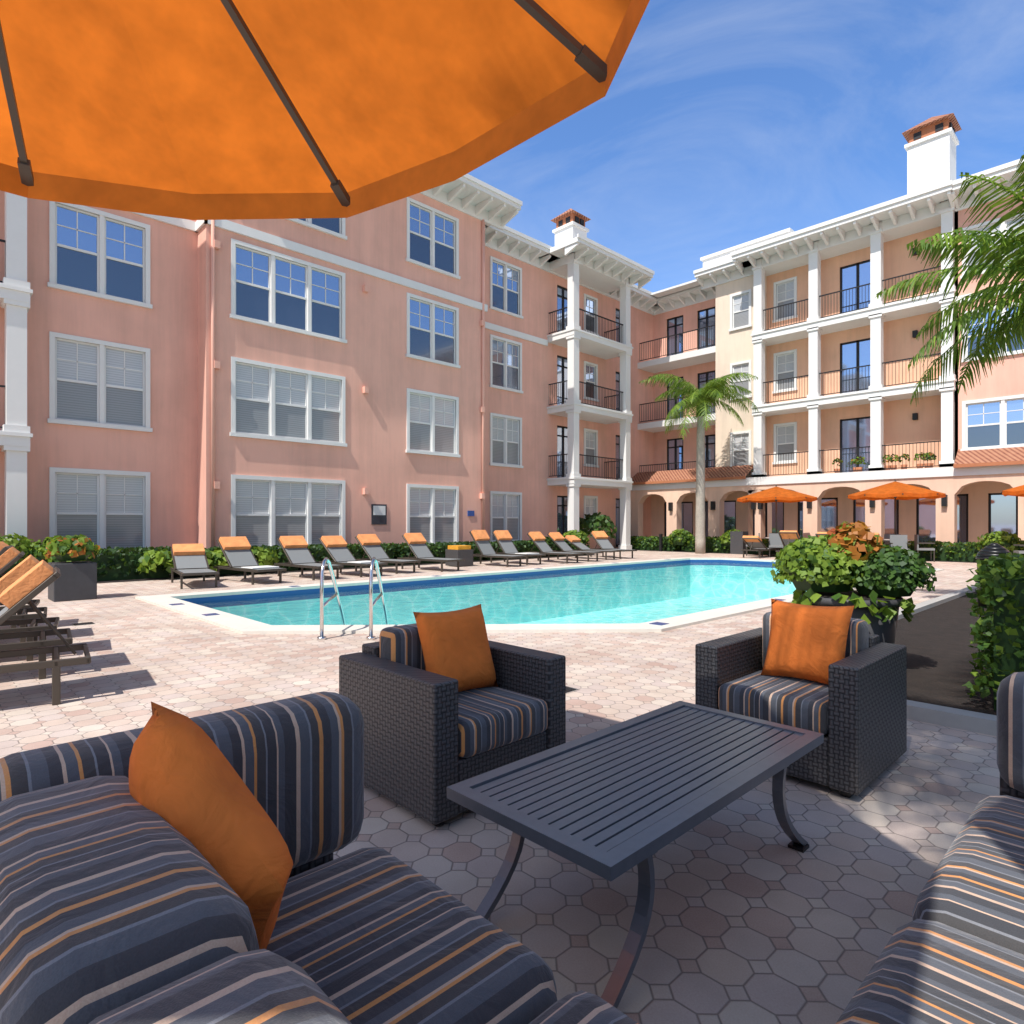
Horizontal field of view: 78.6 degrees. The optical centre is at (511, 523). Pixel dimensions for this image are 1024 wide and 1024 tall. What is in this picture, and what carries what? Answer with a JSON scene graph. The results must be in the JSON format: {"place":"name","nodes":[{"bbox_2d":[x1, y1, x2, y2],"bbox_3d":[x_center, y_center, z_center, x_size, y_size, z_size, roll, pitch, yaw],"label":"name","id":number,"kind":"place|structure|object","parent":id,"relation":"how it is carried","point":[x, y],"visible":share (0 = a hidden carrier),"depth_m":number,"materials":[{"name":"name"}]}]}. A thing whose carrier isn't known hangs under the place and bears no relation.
{"place":"outdoors","nodes":[
{"label":"outdoors","id":0,"kind":"place"},
{"bbox_2d":[0,550,999,1023],"bbox_3d":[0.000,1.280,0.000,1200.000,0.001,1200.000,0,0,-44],"label":"ground","id":1,"kind":"structure","parent":0,"point":[754,918],"depth_m":2.65,"materials":[{"name":"beige stone"}]},
{"bbox_2d":[0,541,39,627],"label":"lounger","id":2,"kind":"object","parent":1,"relation":"on","point":[4,547],"visible":0.36,"depth_m":7.38,"materials":[{"name":"brown metal"}]},
{"bbox_2d":[0,547,46,641],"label":"lounger","id":3,"kind":"object","parent":1,"relation":"on","point":[10,557],"visible":0.71,"depth_m":6.59,"materials":[{"name":"brown metal"}]},
{"bbox_2d":[0,606,59,660],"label":"lounger","id":4,"kind":"object","parent":1,"relation":"on","point":[33,625],"visible":0.37,"depth_m":6.05,"materials":[{"name":"brown metal"}]},
{"bbox_2d":[0,555,72,679],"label":"lounger","id":5,"kind":"object","parent":1,"relation":"on","point":[18,571],"visible":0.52,"depth_m":5.13,"materials":[{"name":"brown metal"}]},
{"bbox_2d":[0,560,90,704],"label":"lounger","id":6,"kind":"object","parent":1,"relation":"on","point":[27,587],"visible":1,"depth_m":4.39,"materials":[{"name":"brown metal"}]},
{"bbox_2d":[48,561,96,601],"bbox_3d":[-7.453,0.970,10.597,0.600,0.620,0.600,0,0,-44],"label":"planter","id":7,"kind":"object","parent":1,"relation":"on","point":[75,580],"visible":0.98,"depth_m":10.39,"materials":[{"name":"grey concrete"}]},
{"bbox_2d":[43,534,99,560],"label":"square planter plants","id":8,"kind":"object","parent":7,"relation":"on","point":[75,547],"visible":1,"depth_m":10.40,"materials":[{"name":"green plant"}]},
{"bbox_2d":[170,543,218,588],"bbox_3d":[-6.637,0.862,13.025,0.660,0.835,2.010,0,0,-34],"label":"lounger","id":9,"kind":"object","parent":1,"relation":"on","point":[189,559],"visible":1,"depth_m":13.38,"materials":[{"name":"grey fabric"}]},
{"bbox_2d":[213,536,286,584],"bbox_3d":[-5.811,0.789,13.805,2.010,0.981,0.660,0,0,40],"label":"lounger","id":10,"kind":"object","parent":1,"relation":"on","point":[237,552],"visible":1,"depth_m":14.01,"materials":[{"name":"grey fabric"}]},
{"bbox_2d":[0,530,594,582],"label":"hedge","id":11,"kind":"object","parent":1,"relation":"on","point":[139,563],"depth_m":14.95,"materials":[{"name":"green plant"}]},
{"bbox_2d":[274,536,343,579],"bbox_3d":[-4.855,0.791,14.861,2.010,0.978,0.660,0,0,42],"label":"lounger","id":12,"kind":"object","parent":1,"relation":"on","point":[297,550],"visible":0.98,"depth_m":15.08,"materials":[{"name":"grey fabric"}]},
{"bbox_2d":[0,0,649,219],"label":"umbrella","id":13,"kind":"object","parent":1,"relation":"on","point":[233,109],"visible":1,"depth_m":2.21,"materials":[{"name":"fabric"}]},
{"bbox_2d":[0,174,660,553],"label":"building","id":14,"kind":"structure","parent":1,"relation":"on","point":[458,360],"depth_m":18.79,"materials":[{"name":"pink paint"}]},
{"bbox_2d":[316,536,387,576],"bbox_3d":[-4.029,0.797,15.612,2.010,0.966,0.660,0,0,37],"label":"lounger","id":15,"kind":"object","parent":1,"relation":"on","point":[339,550],"visible":0.85,"depth_m":15.79,"materials":[{"name":"grey fabric"}]},
{"bbox_2d":[317,557,388,639],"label":"pool handrails","id":16,"kind":"object","parent":1,"relation":"on","point":[372,603],"visible":0.9,"depth_m":6.95,"materials":[{"name":"silver metal"}]},
{"bbox_2d":[355,534,420,573],"bbox_3d":[-3.376,0.784,16.613,2.010,0.993,0.660,0,0,37],"label":"lounger","id":17,"kind":"object","parent":1,"relation":"on","point":[370,543],"visible":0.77,"depth_m":16.77,"materials":[{"name":"grey fabric"}]},
{"bbox_2d":[397,533,464,571],"bbox_3d":[-2.263,0.773,17.288,2.010,1.014,0.660,0,0,39],"label":"lounger","id":18,"kind":"object","parent":1,"relation":"on","point":[419,546],"visible":0.94,"depth_m":17.46,"materials":[{"name":"grey fabric"}]},
{"bbox_2d":[339,604,565,826],"bbox_3d":[-0.292,0.855,3.124,0.820,0.849,0.820,0,0,-44],"label":"armchair","id":19,"kind":"object","parent":1,"relation":"on","point":[442,701],"visible":0.77,"depth_m":2.90,"materials":[{"name":"wicker"}]},
{"bbox_2d":[445,545,472,565],"bbox_3d":[-1.582,0.960,18.769,0.600,0.600,0.600,0,0,-44],"label":"bin","id":20,"kind":"object","parent":1,"relation":"on","point":[465,552],"visible":0.95,"depth_m":18.57,"materials":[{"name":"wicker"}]},
{"bbox_2d":[469,530,526,566],"bbox_3d":[-0.555,0.739,19.088,2.010,1.081,0.660,0,0,38],"label":"lounger","id":21,"kind":"object","parent":1,"relation":"on","point":[481,538],"visible":0.84,"depth_m":19.20,"materials":[{"name":"grey fabric"}]},
{"bbox_2d":[72,563,925,693],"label":"deck drains","id":22,"kind":"object","parent":1,"relation":"on","point":[569,689],"visible":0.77,"depth_m":7.87,"materials":[{"name":"silver metal"}]},
{"bbox_2d":[0,672,1023,1023],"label":"sectional sofa","id":23,"kind":"object","parent":1,"relation":"on","point":[166,866],"visible":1,"depth_m":1.10,"materials":[{"name":"fabric"}]},
{"bbox_2d":[490,530,545,564],"bbox_3d":[0.116,0.751,20.044,2.010,1.059,0.660,0,0,44],"label":"lounger","id":24,"kind":"object","parent":1,"relation":"on","point":[504,538],"visible":0.81,"depth_m":20.23,"materials":[{"name":"grey fabric"}]},
{"bbox_2d":[135,558,943,633],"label":"pool","id":25,"kind":"structure","parent":1,"relation":"in","point":[526,617],"depth_m":15.33,"materials":[{"name":"teal liquid"}]},
{"bbox_2d":[169,568,784,624],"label":"pool depth markers","id":26,"kind":"object","parent":25,"relation":"on","point":[654,623],"visible":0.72,"depth_m":8.54,"materials":[{"name":"blue tile"}]},
{"bbox_2d":[195,562,793,624],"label":"pool water","id":27,"kind":"structure","parent":25,"relation":"in","point":[703,563],"depth_m":14.51,"materials":[{"name":"teal liquid"}]},
{"bbox_2d":[522,532,583,562],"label":"lounger","id":28,"kind":"object","parent":1,"relation":"on","point":[538,539],"visible":0.85,"depth_m":20.90,"materials":[{"name":"grey fabric"}]},
{"bbox_2d":[547,532,602,561],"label":"lounger","id":29,"kind":"object","parent":1,"relation":"on","point":[557,538],"visible":0.84,"depth_m":21.75,"materials":[{"name":"grey fabric"}]},
{"bbox_2d":[564,535,619,559],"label":"lounger","id":30,"kind":"object","parent":1,"relation":"on","point":[574,539],"visible":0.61,"depth_m":22.83,"materials":[{"name":"grey fabric"}]},
{"bbox_2d":[587,531,636,558],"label":"lounger","id":31,"kind":"object","parent":1,"relation":"on","point":[601,538],"visible":0.92,"depth_m":23.85,"materials":[{"name":"grey fabric"}]},
{"bbox_2d":[447,701,823,1007],"bbox_3d":[0.513,1.060,2.219,1.380,0.459,0.640,0,0,-44],"label":"coffee table","id":32,"kind":"object","parent":1,"relation":"on","point":[612,803],"visible":0.94,"depth_m":2.01,"materials":[{"name":"metal"}]},
{"bbox_2d":[639,372,758,553],"bbox_3d":[8.139,-2.527,26.372,4.353,7.616,4.608,0,0,-44],"label":"palm tree","id":33,"kind":"object","parent":1,"relation":"on","point":[700,399],"visible":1,"depth_m":26.35,"materials":[{"name":"green plant"}]},
{"bbox_2d":[741,536,780,557],"bbox_3d":[9.467,0.865,23.739,2.010,0.830,0.660,0,0,-44],"label":"lounge chair","id":34,"kind":"object","parent":1,"relation":"on","point":[756,543],"visible":0.92,"depth_m":23.31,"materials":[{"name":"grey fabric"}]},
{"bbox_2d":[746,533,782,557],"bbox_3d":[10.328,0.830,24.431,1.938,0.900,1.938,0,0,-22],"label":"patio chair","id":35,"kind":"object","parent":1,"relation":"on","point":[774,540],"visible":0.46,"depth_m":23.85,"materials":[{"name":"fabric"}]},
{"bbox_2d":[736,485,817,556],"bbox_3d":[10.328,-0.115,24.431,2.730,2.790,2.730,0,0,-44],"label":"cafe umbrella","id":36,"kind":"object","parent":1,"relation":"on","point":[776,494],"visible":0.98,"depth_m":23.80,"materials":[{"name":"fabric"}]},
{"bbox_2d":[775,530,799,554],"bbox_3d":[10.370,0.766,22.803,2.010,1.029,0.660,0,0,-44],"label":"lounge chair","id":37,"kind":"object","parent":1,"relation":"on","point":[786,537],"visible":0.42,"depth_m":22.41,"materials":[{"name":"fabric"}]},
{"bbox_2d":[695,599,906,797],"bbox_3d":[1.566,0.855,3.403,0.820,0.849,0.820,0,0,-44],"label":"armchair","id":38,"kind":"object","parent":1,"relation":"on","point":[836,676],"visible":0.74,"depth_m":3.23,"materials":[{"name":"wicker"}]},
{"bbox_2d":[579,512,1023,562],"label":"hedge","id":39,"kind":"object","parent":1,"relation":"on","point":[679,540],"visible":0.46,"depth_m":26.86,"materials":[{"name":"green plant"}]},
{"bbox_2d":[815,532,826,536],"bbox_3d":[11.273,0.785,21.868,2.010,0.990,0.660,0,0,-44],"label":"lounge chair","id":40,"kind":"object","parent":1,"relation":"on","point":[818,534],"visible":0.06,"depth_m":21.44,"materials":[{"name":"brown metal"}]},
{"bbox_2d":[631,113,1023,545],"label":"back building","id":41,"kind":"structure","parent":1,"relation":"on","point":[813,334],"depth_m":25.79,"materials":[{"name":"beige paint"}]},
{"bbox_2d":[834,463,933,472],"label":"flower boxes","id":42,"kind":"object","parent":41,"relation":"on","point":[893,466],"visible":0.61,"depth_m":23.98,"materials":[{"name":"ceramic"}]},
{"bbox_2d":[832,452,936,465],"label":"balcony plants","id":43,"kind":"object","parent":42,"relation":"in","point":[930,455],"visible":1,"depth_m":23.98,"materials":[{"name":"green plant"}]},
{"bbox_2d":[847,480,945,534],"bbox_3d":[13.176,-0.115,21.482,2.730,2.790,2.730,0,0,-44],"label":"cafe umbrella","id":44,"kind":"object","parent":1,"relation":"on","point":[895,490],"visible":0.91,"depth_m":20.89,"materials":[{"name":"fabric"}]},
{"bbox_2d":[883,534,934,561],"bbox_3d":[13.176,0.830,21.482,1.938,0.900,1.938,0,0,-22],"label":"chair","id":45,"kind":"object","parent":1,"relation":"on","point":[891,540],"visible":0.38,"depth_m":20.95,"materials":[{"name":"metal"}]},
{"bbox_2d":[894,586,996,735],"bbox_3d":[10.752,1.235,3.773,11.290,0.090,14.490,0,0,-44],"label":"bed","id":46,"kind":"object","parent":1,"relation":"on","point":[934,636],"visible":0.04,"depth_m":5.50,"materials":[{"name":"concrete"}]},
{"bbox_2d":[802,591,902,643],"bbox_3d":[2.923,0.948,5.394,0.770,0.665,0.770,0,0,-44],"label":"round planter","id":47,"kind":"object","parent":46,"relation":"on","point":[885,631],"visible":0.33,"depth_m":5.08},
{"bbox_2d":[770,520,936,623],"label":"planter plants","id":48,"kind":"object","parent":47,"relation":"on","point":[860,557],"visible":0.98,"depth_m":5.19,"materials":[{"name":"green plant"}]},
{"bbox_2d":[876,155,1023,406],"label":"palm tree","id":49,"kind":"object","parent":46,"relation":"on","point":[1007,245],"visible":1,"depth_m":8.68,"materials":[{"name":"green plant"}]},
{"bbox_2d":[962,552,1023,710],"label":"shrubs","id":50,"kind":"object","parent":46,"relation":"on","point":[1000,591],"visible":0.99,"depth_m":4.15,"materials":[{"name":"green plant"}]},
{"bbox_2d":[976,543,1009,607],"bbox_3d":[7.163,0.770,9.281,0.450,0.960,0.443,0,0,-44],"label":"waste bin","id":51,"kind":"object","parent":46,"relation":"on","point":[990,550],"visible":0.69,"depth_m":9.21,"materials":[{"name":"black plastic"}]},
{"bbox_2d":[1001,485,1023,496],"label":"cafe umbrella","id":52,"kind":"object","parent":1,"relation":"on","point":[1017,491],"visible":1,"depth_m":18.81,"materials":[{"name":"fabric"}]},
{"bbox_2d":[1013,544,1023,553],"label":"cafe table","id":53,"kind":"object","parent":1,"relation":"on","point":[1020,552],"visible":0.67,"depth_m":18.93,"materials":[{"name":"metal"}]},
{"bbox_2d":[467,0,1023,292],"label":"sky","id":54,"kind":"structure","parent":0,"point":[720,125],"materials":[{"name":"blue"}]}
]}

